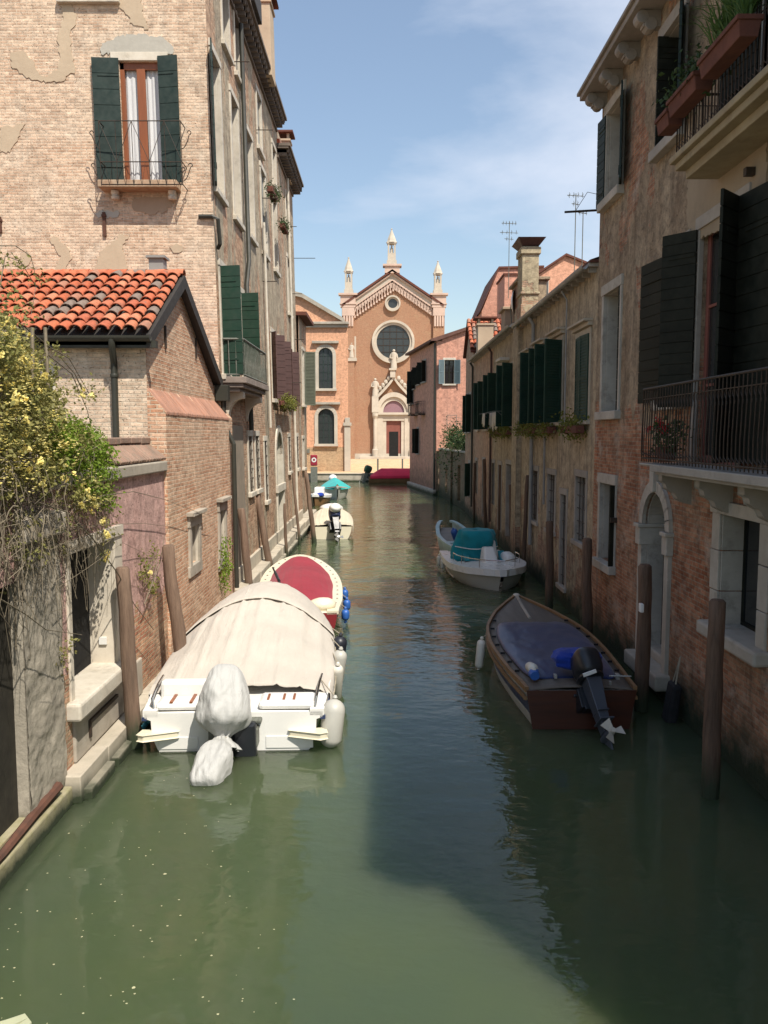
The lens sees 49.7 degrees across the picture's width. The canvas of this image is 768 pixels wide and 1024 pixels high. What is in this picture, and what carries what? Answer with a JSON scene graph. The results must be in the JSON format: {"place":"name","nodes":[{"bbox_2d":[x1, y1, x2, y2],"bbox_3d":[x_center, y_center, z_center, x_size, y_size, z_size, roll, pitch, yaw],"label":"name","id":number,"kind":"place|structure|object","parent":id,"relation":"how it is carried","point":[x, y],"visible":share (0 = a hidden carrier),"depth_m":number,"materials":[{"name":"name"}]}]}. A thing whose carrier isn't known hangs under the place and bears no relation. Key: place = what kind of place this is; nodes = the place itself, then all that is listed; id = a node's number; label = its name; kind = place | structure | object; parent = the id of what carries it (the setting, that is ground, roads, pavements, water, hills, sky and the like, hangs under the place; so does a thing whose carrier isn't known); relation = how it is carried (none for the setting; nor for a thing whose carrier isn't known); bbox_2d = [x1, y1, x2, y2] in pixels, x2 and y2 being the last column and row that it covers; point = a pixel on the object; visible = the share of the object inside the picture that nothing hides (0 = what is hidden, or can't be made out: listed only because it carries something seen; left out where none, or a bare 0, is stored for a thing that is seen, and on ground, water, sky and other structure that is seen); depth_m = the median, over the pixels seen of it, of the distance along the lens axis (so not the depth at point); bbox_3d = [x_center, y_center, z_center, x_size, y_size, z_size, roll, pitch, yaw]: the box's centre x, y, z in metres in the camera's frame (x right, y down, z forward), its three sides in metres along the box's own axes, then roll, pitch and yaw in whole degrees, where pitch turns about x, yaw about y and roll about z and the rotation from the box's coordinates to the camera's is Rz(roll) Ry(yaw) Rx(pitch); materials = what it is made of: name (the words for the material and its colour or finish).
{"place":"outdoors","nodes":[
{"label":"outdoors","id":0,"kind":"place"},
{"bbox_2d":[0,786,72,889],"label":"landing paving","id":1,"kind":"structure","parent":0,"point":[41,827],"depth_m":8.01,"materials":[{"name":"stone"}]},
{"bbox_2d":[0,499,18,846],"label":"gateway wall","id":2,"kind":"structure","parent":1,"relation":"on","point":[9,814],"depth_m":7.87,"materials":[{"name":"grey paint"}]},
{"bbox_2d":[0,781,62,862],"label":"rusty edge beam","id":3,"kind":"structure","parent":1,"relation":"on","point":[29,820],"depth_m":8.00,"materials":[{"name":"metal"}]},
{"bbox_2d":[9,510,66,816],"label":"stone gate pier","id":4,"kind":"structure","parent":1,"relation":"on","point":[40,720],"depth_m":8.29,"materials":[{"name":"stone"}]},
{"bbox_2d":[295,291,351,470],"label":"orange stucco hall","id":5,"kind":"structure","parent":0,"point":[329,424],"depth_m":75.32,"materials":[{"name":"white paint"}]},
{"bbox_2d":[312,341,338,390],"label":"window","id":6,"kind":"structure","parent":5,"relation":"in","point":[325,354],"depth_m":75.17,"materials":[{"name":"white stone"}]},
{"bbox_2d":[314,402,339,445],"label":"window","id":7,"kind":"structure","parent":5,"relation":"in","point":[326,418],"depth_m":75.69,"materials":[{"name":"white stone"}]},
{"bbox_2d":[308,473,369,481],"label":"quay","id":8,"kind":"structure","parent":0,"point":[346,477],"depth_m":70.03,"materials":[{"name":"stone"}]},
{"bbox_2d":[307,459,409,472],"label":"campo paving","id":9,"kind":"structure","parent":0,"point":[358,465],"depth_m":92.59,"materials":[{"name":"stone"}]},
{"bbox_2d":[338,228,447,458],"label":"gothic church","id":10,"kind":"structure","parent":9,"relation":"on","point":[392,316],"depth_m":112.22,"materials":[{"name":"brick"}]},
{"bbox_2d":[372,320,414,362],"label":"rose window","id":11,"kind":"structure","parent":10,"relation":"in","point":[389,335],"depth_m":112.19,"materials":[{"name":"white stone"}]},
{"bbox_2d":[0,482,767,1023],"bbox_3d":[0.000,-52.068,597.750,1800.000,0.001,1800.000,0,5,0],"label":"water","id":12,"kind":"structure","parent":0,"point":[442,832],"depth_m":7.71,"materials":[{"name":"liquid"}]},
{"bbox_2d":[115,566,142,748],"bbox_3d":[-3.223,2.454,10.629,0.361,3.534,0.207,2,6,19],"label":"mooring pole","id":13,"kind":"object","parent":12,"relation":"in","point":[133,724],"visible":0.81,"depth_m":10.51,"materials":[{"name":"brown wood"}]},
{"bbox_2d":[162,544,186,651],"bbox_3d":[-3.074,2.257,12.606,0.506,3.559,0.229,0,5,0],"label":"mooring pole","id":14,"kind":"object","parent":12,"relation":"in","point":[178,629],"visible":0.58,"depth_m":12.44,"materials":[{"name":"brown wood"}]},
{"bbox_2d":[136,581,336,785],"bbox_3d":[-1.978,2.249,12.722,2.532,1.745,6.684,0,5,-2],"label":"covered motor boat","id":15,"kind":"object","parent":12,"relation":"on","point":[245,670],"visible":0.95,"depth_m":11.04,"materials":[{"name":"white fabric"}]},
{"bbox_2d":[320,680,344,747],"bbox_3d":[-0.679,2.687,10.915,0.352,0.726,0.848,0,5,0],"label":"fender","id":16,"kind":"object","parent":15,"relation":"hanging from","point":[332,722],"visible":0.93,"depth_m":10.55,"materials":[{"name":"plastic"}]},
{"bbox_2d":[333,654,342,699],"bbox_3d":[-0.733,2.455,12.367,0.170,0.681,0.927,-1,5,-10],"label":"fender","id":17,"kind":"object","parent":15,"relation":"hanging from","point":[338,670],"visible":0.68,"depth_m":11.97,"materials":[{"name":"plastic"}]},
{"bbox_2d":[237,508,252,584],"bbox_3d":[-3.267,1.619,20.063,0.552,3.435,0.206,2,6,25],"label":"mooring pole","id":18,"kind":"object","parent":12,"relation":"in","point":[246,560],"visible":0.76,"depth_m":19.95,"materials":[{"name":"brown wood"}]},
{"bbox_2d":[256,495,272,566],"bbox_3d":[-3.265,1.268,23.453,0.770,3.493,0.204,0,5,4],"label":"mooring pole","id":19,"kind":"object","parent":12,"relation":"in","point":[264,536],"visible":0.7,"depth_m":23.32,"materials":[{"name":"brown wood"}]},
{"bbox_2d":[260,554,342,628],"bbox_3d":[-1.918,1.855,19.092,1.863,1.299,5.701,-1,5,-6],"label":"red covered boat","id":20,"kind":"object","parent":12,"relation":"on","point":[316,582],"visible":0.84,"depth_m":18.45,"materials":[{"name":"fabric"}]},
{"bbox_2d":[304,473,316,542],"bbox_3d":[-2.652,0.443,30.661,0.616,3.793,0.187,2,6,16],"label":"mooring pole","id":21,"kind":"object","parent":12,"relation":"in","point":[310,510],"visible":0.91,"depth_m":30.56,"materials":[{"name":"brown wood"}]},
{"bbox_2d":[311,487,331,505],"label":"white orange boat","id":22,"kind":"object","parent":12,"relation":"on","point":[320,496],"visible":0.67,"depth_m":46.66,"materials":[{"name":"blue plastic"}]},
{"bbox_2d":[310,503,353,541],"bbox_3d":[-2.124,0.290,33.737,1.724,1.680,6.266,0,5,-4],"label":"tan covered boat","id":23,"kind":"object","parent":12,"relation":"on","point":[336,518],"visible":0.91,"depth_m":31.73,"materials":[{"name":"fabric"}]},
{"bbox_2d":[320,474,350,498],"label":"turquoise tented boat","id":24,"kind":"object","parent":12,"relation":"on","point":[340,490],"visible":0.74,"depth_m":51.55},
{"bbox_2d":[359,465,409,482],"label":"crimson quay boat","id":25,"kind":"object","parent":12,"relation":"on","point":[391,475],"visible":0.52,"depth_m":67.96,"materials":[{"name":"fabric"}]},
{"bbox_2d":[436,520,465,550],"bbox_3d":[2.461,1.082,27.912,1.306,1.190,4.200,-1,5,-6],"label":"pale blue skiff","id":26,"kind":"object","parent":12,"relation":"on","point":[445,539],"visible":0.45,"depth_m":28.84,"materials":[{"name":"plastic"}]},
{"bbox_2d":[438,444,464,509],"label":"old garden wall","id":27,"kind":"structure","parent":12,"relation":"in","point":[454,495],"depth_m":48.11,"materials":[{"name":"grey stone"}]},
{"bbox_2d":[439,528,525,590],"bbox_3d":[2.791,1.327,23.034,2.136,1.614,4.401,-1,5,-5],"label":"white teal tarp boat","id":28,"kind":"object","parent":12,"relation":"on","point":[474,557],"visible":1,"depth_m":22.53,"materials":[{"name":"plastic"}]},
{"bbox_2d":[467,276,549,551],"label":"salmon stained house","id":29,"kind":"structure","parent":12,"relation":"in","point":[492,374],"depth_m":30.55,"materials":[{"name":"beige paint"}]},
{"bbox_2d":[473,381,488,430],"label":"window","id":30,"kind":"structure","parent":29,"relation":"in","point":[478,387],"depth_m":33.20,"materials":[{"name":"black paint"}]},
{"bbox_2d":[482,372,495,426],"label":"window","id":31,"kind":"structure","parent":29,"relation":"in","point":[489,380],"depth_m":29.99,"materials":[{"name":"black paint"}]},
{"bbox_2d":[495,361,512,428],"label":"window","id":32,"kind":"structure","parent":29,"relation":"in","point":[504,372],"depth_m":26.35,"materials":[{"name":"green paint"}]},
{"bbox_2d":[505,459,510,535],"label":"window","id":33,"kind":"structure","parent":29,"relation":"in","point":[508,462],"depth_m":28.47,"materials":[{"name":"stone"}]},
{"bbox_2d":[521,475,528,574],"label":"mooring pole","id":34,"kind":"object","parent":12,"relation":"in","point":[525,522],"visible":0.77,"depth_m":23.59,"materials":[{"name":"brown wood"}]},
{"bbox_2d":[545,521,553,608],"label":"mooring pole","id":35,"kind":"object","parent":12,"relation":"in","point":[549,578],"visible":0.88,"depth_m":18.55,"materials":[{"name":"brown wood"}]},
{"bbox_2d":[486,593,637,749],"bbox_3d":[2.653,2.303,13.471,1.850,1.337,6.106,0,5,-1],"label":"wooden motor boat","id":36,"kind":"object","parent":12,"relation":"on","point":[559,650],"visible":0.98,"depth_m":11.67,"materials":[{"name":"brown wood"}]},
{"bbox_2d":[475,634,486,669],"bbox_3d":[1.665,2.402,14.188,0.242,0.647,0.148,-4,7,-38],"label":"fender","id":37,"kind":"object","parent":36,"relation":"hanging from","point":[480,653],"visible":0.98,"depth_m":14.12,"materials":[{"name":"plastic"}]},
{"bbox_2d":[581,538,592,633],"bbox_3d":[3.839,2.112,15.667,0.206,3.274,0.297,5,7,44],"label":"mooring pole","id":38,"kind":"object","parent":12,"relation":"in","point":[587,609],"visible":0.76,"depth_m":15.51,"materials":[{"name":"brown wood"}]},
{"bbox_2d":[634,563,651,712],"bbox_3d":[3.741,2.411,11.998,0.245,3.362,0.285,0,5,0],"label":"mooring pole","id":39,"kind":"object","parent":12,"relation":"in","point":[642,659],"visible":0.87,"depth_m":11.86,"materials":[{"name":"brown wood"}]},
{"bbox_2d":[700,598,725,799],"bbox_3d":[3.624,2.656,9.174,0.203,3.404,0.333,3,6,25],"label":"mooring pole","id":40,"kind":"object","parent":12,"relation":"in","point":[711,750],"visible":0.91,"depth_m":9.07,"materials":[{"name":"brown wood"}]},
{"bbox_2d":[273,0,629,333],"label":"sky","id":41,"kind":"structure","parent":0,"point":[440,124],"materials":[{"name":"blue"}]},
{"bbox_3d":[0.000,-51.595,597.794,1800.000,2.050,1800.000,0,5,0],"label":"ground","id":42,"kind":"structure","parent":0,"visible":0},
{"bbox_2d":[64,672,159,802],"bbox_3d":[-3.555,3.233,14.164,0.690,1.715,10.188,0,5,0],"label":"quay ledge","id":43,"kind":"object","parent":42,"relation":"on","point":[90,772],"visible":0.06,"depth_m":9.70,"materials":[{"name":"stone"}]},
{"bbox_2d":[15,437,168,770],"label":"pink garden wall","id":44,"kind":"structure","parent":43,"relation":"on","point":[93,697],"depth_m":10.77,"materials":[{"name":"paint"}]},
{"bbox_2d":[42,415,125,514],"bbox_3d":[-3.662,-0.544,10.323,0.919,1.386,3.750,0,5,0],"label":"green creeper","id":45,"kind":"object","parent":44,"relation":"on","point":[101,457],"visible":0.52,"depth_m":9.54,"materials":[{"name":"green plant"}]},
{"bbox_2d":[62,524,123,721],"bbox_3d":[-3.595,1.239,10.080,0.510,1.990,2.040,0,5,0],"label":"window","id":46,"kind":"structure","parent":44,"relation":"in","point":[95,671],"depth_m":10.58,"materials":[{"name":"stone"}]},
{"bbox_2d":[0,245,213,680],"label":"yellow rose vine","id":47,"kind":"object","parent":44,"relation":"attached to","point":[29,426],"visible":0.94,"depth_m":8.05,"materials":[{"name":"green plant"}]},
{"bbox_2d":[0,255,238,656],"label":"tiled roof annex","id":48,"kind":"object","parent":42,"relation":"on","point":[136,343],"visible":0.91,"depth_m":14.13,"materials":[{"name":"brick"}]},
{"bbox_2d":[186,508,206,578],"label":"window","id":49,"kind":"structure","parent":48,"relation":"in","point":[194,519],"depth_m":15.15,"materials":[{"name":"grey stone"}]},
{"bbox_2d":[216,495,231,571],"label":"window","id":50,"kind":"structure","parent":48,"relation":"in","point":[222,502],"depth_m":17.54,"materials":[{"name":"grey stone"}]},
{"bbox_2d":[218,531,233,597],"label":"hanging weeds","id":51,"kind":"object","parent":48,"relation":"hanging from","point":[223,570],"visible":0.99,"depth_m":17.54,"materials":[{"name":"green plant"}]},
{"bbox_2d":[0,0,314,583],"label":"tall brick house","id":52,"kind":"structure","parent":42,"relation":"on","point":[133,133],"depth_m":18.10,"materials":[{"name":"brick"}]},
{"bbox_2d":[91,52,181,181],"bbox_3d":[-5.302,-8.479,17.973,1.884,2.739,0.427,0,5,0],"label":"balcony window","id":53,"kind":"structure","parent":52,"relation":"in","point":[149,91],"depth_m":17.86,"materials":[{"name":"wood"}]},
{"bbox_2d":[208,37,228,207],"bbox_3d":[-3.838,-8.653,18.467,0.498,3.220,1.621,0,5,0],"label":"window","id":54,"kind":"structure","parent":52,"relation":"in","point":[215,68],"depth_m":18.99,"materials":[{"name":"white stone"}]},
{"bbox_2d":[220,0,233,65],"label":"window","id":55,"kind":"structure","parent":52,"relation":"in","point":[224,7],"depth_m":20.26,"materials":[{"name":"white stone"}]},
{"bbox_2d":[217,258,243,378],"bbox_3d":[-3.579,-4.384,19.267,0.832,2.670,1.544,0,5,0],"label":"window","id":56,"kind":"structure","parent":52,"relation":"in","point":[228,275],"depth_m":18.59,"materials":[{"name":"green wood"}]},
{"bbox_2d":[228,84,245,231],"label":"window","id":57,"kind":"structure","parent":52,"relation":"in","point":[234,111],"depth_m":21.35,"materials":[{"name":"white stone"}]},
{"bbox_2d":[232,5,245,91],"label":"window","id":58,"kind":"structure","parent":52,"relation":"in","point":[235,31],"depth_m":21.45,"materials":[{"name":"white stone"}]},
{"bbox_2d":[241,287,260,380],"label":"window","id":59,"kind":"structure","parent":52,"relation":"in","point":[249,301],"depth_m":21.26,"materials":[{"name":"green wood"}]},
{"bbox_2d":[246,430,256,497],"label":"window","id":60,"kind":"structure","parent":52,"relation":"in","point":[249,433],"depth_m":22.30,"materials":[{"name":"white stone"}]},
{"bbox_2d":[247,125,258,247],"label":"window","id":61,"kind":"structure","parent":52,"relation":"in","point":[249,136],"depth_m":23.69,"materials":[{"name":"white stone"}]},
{"bbox_2d":[253,431,263,493],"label":"window","id":62,"kind":"structure","parent":52,"relation":"in","point":[259,490],"depth_m":23.50,"materials":[{"name":"white stone"}]},
{"bbox_2d":[255,83,265,160],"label":"window","id":63,"kind":"structure","parent":52,"relation":"in","point":[258,100],"depth_m":25.43,"materials":[{"name":"white stone"}]},
{"bbox_2d":[259,160,270,262],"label":"window","id":64,"kind":"structure","parent":52,"relation":"in","point":[263,202],"depth_m":26.11,"materials":[{"name":"white stone"}]},
{"bbox_2d":[263,436,270,504],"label":"window","id":65,"kind":"structure","parent":52,"relation":"in","point":[265,438],"depth_m":25.12,"materials":[{"name":"white stone"}]},
{"bbox_2d":[272,202,280,277],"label":"window","id":66,"kind":"structure","parent":52,"relation":"in","point":[274,210],"depth_m":28.94,"materials":[{"name":"white stone"}]},
{"bbox_2d":[270,327,285,403],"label":"window","id":67,"kind":"structure","parent":52,"relation":"in","point":[277,342],"depth_m":27.71,"materials":[{"name":"brown wood"}]},
{"bbox_2d":[277,334,292,400],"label":"window","id":68,"kind":"structure","parent":52,"relation":"in","point":[288,365],"depth_m":29.72,"materials":[{"name":"brown wood"}]},
{"bbox_2d":[291,349,299,405],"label":"window","id":69,"kind":"structure","parent":52,"relation":"in","point":[294,355],"depth_m":32.49,"materials":[{"name":"brown wood"}]},
{"bbox_2d":[235,509,316,591],"bbox_3d":[-3.515,1.732,29.513,0.770,1.837,20.433,0,5,0],"label":"quay ledge","id":70,"kind":"object","parent":42,"relation":"on","point":[261,568],"visible":0.18,"depth_m":26.46,"materials":[{"name":"stone"}]},
{"bbox_2d":[296,311,315,513],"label":"canal house","id":71,"kind":"structure","parent":42,"relation":"on","point":[307,374],"depth_m":37.39,"materials":[{"name":"paint"}]},
{"bbox_2d":[435,416,464,488],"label":"garden shrub","id":72,"kind":"object","parent":42,"relation":"on","point":[457,438],"visible":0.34,"depth_m":47.59,"materials":[{"name":"green plant"}]},
{"bbox_2d":[405,316,500,494],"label":"pink corner house","id":73,"kind":"structure","parent":42,"relation":"on","point":[436,382],"depth_m":55.16,"materials":[{"name":"paint"}]},
{"bbox_2d":[439,358,460,385],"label":"window","id":74,"kind":"structure","parent":73,"relation":"in","point":[449,368],"depth_m":53.83,"materials":[{"name":"blue wood"}]},
{"bbox_2d":[472,265,543,318],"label":"house","id":75,"kind":"structure","parent":42,"relation":"on","point":[494,299],"depth_m":66.50,"materials":[{"name":"pink paint"}]},
{"bbox_2d":[462,316,594,517],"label":"narrow gable house","id":76,"kind":"structure","parent":42,"relation":"on","point":[481,332],"depth_m":39.95,"materials":[{"name":"paint"}]},
{"bbox_2d":[510,237,598,622],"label":"beige stucco house","id":77,"kind":"structure","parent":42,"relation":"on","point":[554,348],"depth_m":19.75,"materials":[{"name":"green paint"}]},
{"bbox_2d":[512,420,540,438],"bbox_3d":[3.950,-2.336,23.058,0.594,0.754,3.123,0,5,0],"label":"flower box","id":78,"kind":"object","parent":77,"relation":"attached to","point":[523,429],"visible":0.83,"depth_m":22.61,"materials":[{"name":"ceramic"}]},
{"bbox_2d":[519,348,538,424],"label":"window","id":79,"kind":"structure","parent":77,"relation":"in","point":[526,391],"depth_m":22.49,"materials":[{"name":"green paint"}]},
{"bbox_2d":[531,465,538,525],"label":"window","id":80,"kind":"structure","parent":77,"relation":"in","point":[535,468],"depth_m":23.22,"materials":[{"name":"stone"}]},
{"bbox_2d":[530,416,555,439],"bbox_3d":[3.985,-2.097,20.569,0.616,0.655,1.592,0,5,0],"label":"flower box","id":81,"kind":"object","parent":77,"relation":"attached to","point":[546,429],"visible":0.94,"depth_m":20.12,"materials":[{"name":"ceramic"}]},
{"bbox_2d":[533,334,563,425],"bbox_3d":[4.092,-3.140,19.976,0.816,2.120,1.435,0,5,0],"label":"window","id":82,"kind":"structure","parent":77,"relation":"in","point":[549,356],"depth_m":19.47,"materials":[{"name":"green paint"}]},
{"bbox_2d":[544,468,556,536],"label":"window","id":83,"kind":"structure","parent":77,"relation":"in","point":[551,473],"depth_m":21.21,"materials":[{"name":"stone"}]},
{"bbox_2d":[555,487,567,592],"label":"window","id":84,"kind":"structure","parent":77,"relation":"in","point":[563,503],"depth_m":19.67,"materials":[{"name":"stone"}]},
{"bbox_2d":[551,407,588,443],"bbox_3d":[3.978,-1.866,17.775,0.639,0.811,1.810,0,5,0],"label":"flower box","id":85,"kind":"object","parent":77,"relation":"attached to","point":[568,426],"visible":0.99,"depth_m":17.48,"materials":[{"name":"ceramic"}]},
{"bbox_2d":[570,469,593,548],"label":"window","id":86,"kind":"structure","parent":77,"relation":"in","point":[580,476],"depth_m":18.12,"materials":[{"name":"stone"}]},
{"bbox_2d":[574,326,596,424],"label":"window","id":87,"kind":"structure","parent":77,"relation":"in","point":[581,391],"depth_m":17.26,"materials":[{"name":"green paint"}]},
{"bbox_2d":[539,253,586,294],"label":"salmon gable house","id":88,"kind":"structure","parent":42,"relation":"on","point":[558,271],"depth_m":58.65,"materials":[{"name":"pink paint"}]},
{"bbox_2d":[564,0,767,800],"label":"red brick house","id":89,"kind":"structure","parent":42,"relation":"on","point":[682,319],"depth_m":11.25,"materials":[{"name":"brick"}]},
{"bbox_2d":[592,472,617,574],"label":"window","id":90,"kind":"structure","parent":89,"relation":"in","point":[607,495],"depth_m":15.94,"materials":[{"name":"stone"}]},
{"bbox_2d":[594,274,623,419],"bbox_3d":[4.297,-2.979,15.314,0.425,2.530,1.410,0,5,0],"label":"window","id":91,"kind":"structure","parent":89,"relation":"in","point":[612,305],"depth_m":15.78,"materials":[{"name":"stone"}]},
{"bbox_2d":[596,79,626,212],"bbox_3d":[4.255,-6.599,15.042,0.509,1.930,1.996,0,5,0],"label":"window","id":92,"kind":"structure","parent":89,"relation":"in","point":[611,131],"depth_m":15.55,"materials":[{"name":"stone"}]},
{"bbox_2d":[624,471,673,691],"bbox_3d":[4.280,0.924,12.843,0.600,3.320,1.600,0,5,0],"label":"water door","id":93,"kind":"structure","parent":89,"relation":"in","point":[654,539],"depth_m":13.23,"materials":[{"name":"stone"}]},
{"bbox_2d":[637,229,691,410],"bbox_3d":[4.273,-2.721,12.242,0.475,2.430,1.746,0,5,0],"label":"window","id":94,"kind":"structure","parent":89,"relation":"in","point":[650,301],"depth_m":12.73,"materials":[{"name":"wood"}]},
{"bbox_2d":[654,107,683,135],"bbox_3d":[3.600,-4.896,10.423,0.270,0.201,0.450,0,5,0],"label":"flower trough","id":95,"kind":"object","parent":89,"relation":"attached to","point":[665,123],"visible":0.83,"depth_m":10.36,"materials":[{"name":"ceramic"}]},
{"bbox_2d":[648,0,689,162],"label":"window","id":96,"kind":"structure","parent":89,"relation":"in","point":[668,48],"depth_m":12.35,"materials":[{"name":"stone"}]},
{"bbox_2d":[662,656,681,722],"bbox_3d":[4.039,2.507,11.635,0.223,0.988,0.317,0,5,0],"label":"rubber fender","id":97,"kind":"object","parent":89,"relation":"hanging from","point":[670,712],"visible":0.82,"depth_m":11.53,"materials":[{"name":"rubber"}]},
{"bbox_2d":[645,413,699,461],"bbox_3d":[3.754,-0.997,11.032,0.478,0.663,0.961,-1,5,-10],"label":"geranium","id":98,"kind":"object","parent":89,"relation":"on","point":[656,423],"visible":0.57,"depth_m":11.01,"materials":[{"name":"plant"}]},
{"bbox_2d":[666,70,712,117],"bbox_3d":[3.560,-4.843,9.650,0.270,0.201,0.900,0,5,0],"label":"flower trough","id":99,"kind":"object","parent":89,"relation":"attached to","point":[684,100],"visible":0.82,"depth_m":9.54,"materials":[{"name":"ceramic"}]},
{"bbox_2d":[652,43,738,117],"bbox_3d":[3.544,-5.051,9.751,0.709,0.699,1.744,0,5,0],"label":"trailing plant","id":100,"kind":"object","parent":99,"relation":"in","point":[694,66],"visible":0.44,"depth_m":9.61,"materials":[{"name":"green plant"}]},
{"bbox_2d":[658,182,751,465],"bbox_3d":[4.032,-2.220,10.387,0.637,3.240,2.271,0,5,0],"label":"balcony door","id":101,"kind":"structure","parent":89,"relation":"in","point":[682,253],"depth_m":11.03,"materials":[{"name":"wood"}]},
{"bbox_2d":[697,14,763,79],"bbox_3d":[3.540,-4.758,8.528,0.270,0.201,1.050,0,5,0],"label":"flower trough","id":102,"kind":"object","parent":89,"relation":"attached to","point":[732,42],"visible":1,"depth_m":8.34,"materials":[{"name":"ceramic"}]},
{"bbox_2d":[684,0,767,44],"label":"spiky plant","id":103,"kind":"object","parent":102,"relation":"in","point":[728,14],"visible":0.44,"depth_m":8.44,"materials":[{"name":"plant"}]},
{"bbox_2d":[696,503,767,667],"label":"window","id":104,"kind":"structure","parent":89,"relation":"in","point":[746,621],"depth_m":10.22,"materials":[{"name":"stone"}]},
{"bbox_2d":[719,0,767,110],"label":"balcony door","id":105,"kind":"structure","parent":89,"relation":"in","point":[766,39],"depth_m":9.50,"materials":[{"name":"wood"}]},
{"bbox_2d":[729,181,767,464],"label":"balcony door","id":106,"kind":"structure","parent":89,"relation":"in","point":[750,351],"depth_m":9.20,"materials":[{"name":"wood"}]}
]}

